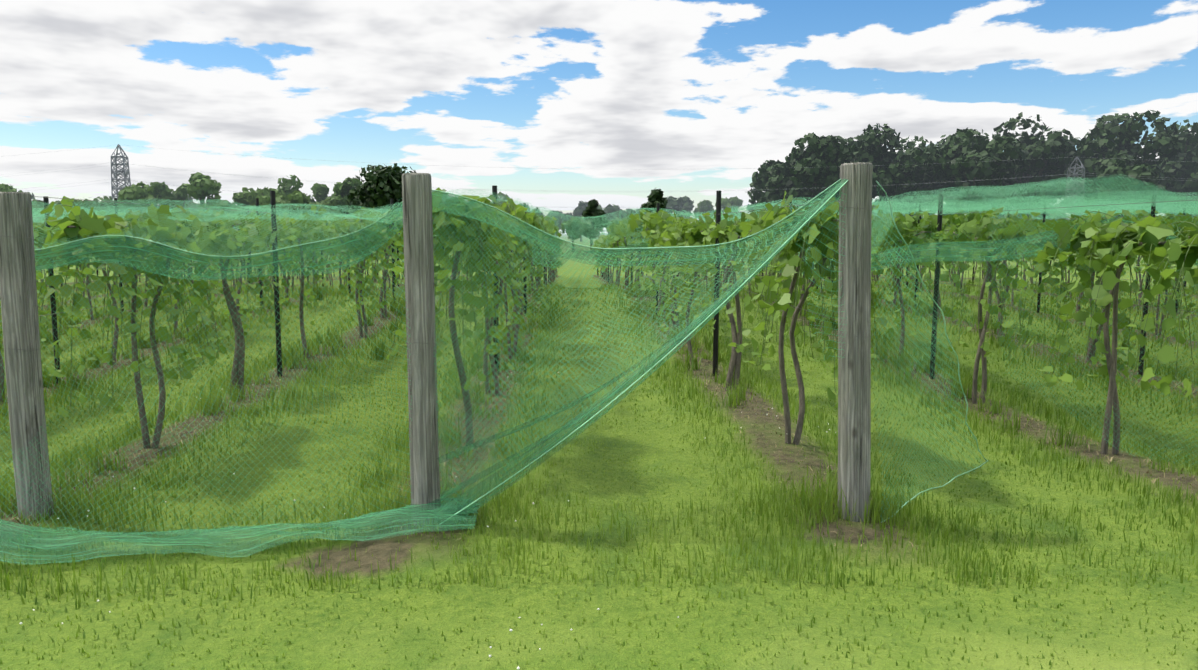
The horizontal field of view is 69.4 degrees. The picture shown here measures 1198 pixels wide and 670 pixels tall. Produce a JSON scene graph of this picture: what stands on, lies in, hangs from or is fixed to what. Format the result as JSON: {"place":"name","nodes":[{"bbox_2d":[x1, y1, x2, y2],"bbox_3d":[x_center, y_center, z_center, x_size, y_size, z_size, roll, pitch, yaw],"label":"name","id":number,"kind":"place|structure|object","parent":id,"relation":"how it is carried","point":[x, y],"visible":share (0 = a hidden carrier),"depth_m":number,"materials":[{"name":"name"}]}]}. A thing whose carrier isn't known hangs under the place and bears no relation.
{"place":"outdoors","nodes":[
{"label":"outdoors","id":0,"kind":"place"},
{"bbox_2d":[0,172,1169,239],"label":"distant trees","id":1,"kind":"object","parent":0,"point":[199,182],"visible":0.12,"depth_m":165.58,"materials":[{"name":"green plant"}]},
{"bbox_2d":[0,234,1197,669],"bbox_3d":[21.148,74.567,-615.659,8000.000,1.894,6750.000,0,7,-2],"label":"ground","id":2,"kind":"structure","parent":0,"point":[676,648],"depth_m":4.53,"materials":[{"name":"green plant"}]},
{"bbox_2d":[0,192,53,519],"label":"end post","id":3,"kind":"object","parent":2,"relation":"on","point":[21,343],"visible":0.81,"depth_m":4.62,"materials":[{"name":"grey wood"}]},
{"bbox_2d":[111,144,130,199],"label":"pylon","id":4,"kind":"object","parent":2,"relation":"on","point":[114,163],"visible":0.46,"depth_m":189.80,"materials":[{"name":"grey metal"}]},
{"bbox_2d":[401,173,440,524],"bbox_3d":[-0.921,0.207,4.507,0.170,2.062,0.168,3,8,25],"label":"end post","id":5,"kind":"object","parent":2,"relation":"on","point":[417,219],"visible":0.77,"depth_m":4.42,"materials":[{"name":"grey wood"}]},
{"bbox_2d":[20,371,835,669],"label":"clover flowers","id":6,"kind":"object","parent":2,"relation":"on","point":[510,630],"visible":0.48,"depth_m":3.58,"materials":[{"name":"white plant"}]},
{"bbox_2d":[35,179,987,523],"bbox_3d":[-9.030,0.115,4.457,22.900,1.906,0.784,0,7,-2],"label":"net selvedge cord","id":7,"kind":"object","parent":2,"relation":"on","point":[679,343],"visible":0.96,"depth_m":4.74,"materials":[{"name":"green fabric"}]},
{"bbox_2d":[0,174,1197,564],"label":"netting","id":8,"kind":"object","parent":2,"relation":"on","point":[448,508],"visible":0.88,"depth_m":4.73,"materials":[{"name":"green plastic"}]},
{"bbox_2d":[0,187,1197,454],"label":"vine","id":9,"kind":"object","parent":2,"relation":"on","point":[1150,229],"depth_m":6.53,"materials":[{"name":"green plant"}]},
{"bbox_2d":[18,110,1197,255],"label":"tree","id":10,"kind":"object","parent":2,"relation":"on","point":[968,150],"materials":[{"name":"green plant"}]},
{"bbox_2d":[31,185,1197,382],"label":"trellis posts","id":11,"kind":"object","parent":2,"relation":"on","point":[496,356],"visible":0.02,"depth_m":9.16,"materials":[{"name":"black"}]},
{"bbox_2d":[837,162,874,521],"bbox_3d":[1.390,0.172,4.703,0.185,2.172,0.193,-4,7,-18],"label":"end post","id":12,"kind":"object","parent":2,"relation":"on","point":[854,412],"visible":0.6,"depth_m":4.62,"materials":[{"name":"grey wood"}]},
{"bbox_2d":[1061,157,1084,219],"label":"pylon","id":13,"kind":"object","parent":2,"relation":"on","point":[1077,175],"visible":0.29,"depth_m":146.51,"materials":[{"name":"grey metal"}]},
{"bbox_2d":[1,145,1188,215],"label":"power lines","id":14,"kind":"object","parent":13,"relation":"attached to","point":[666,207],"visible":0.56,"depth_m":160.60,"materials":[{"name":"grey"}]},
{"bbox_2d":[0,0,1197,233],"label":"sky","id":15,"kind":"structure","parent":0,"point":[629,99],"materials":[{"name":"white"}]}
]}

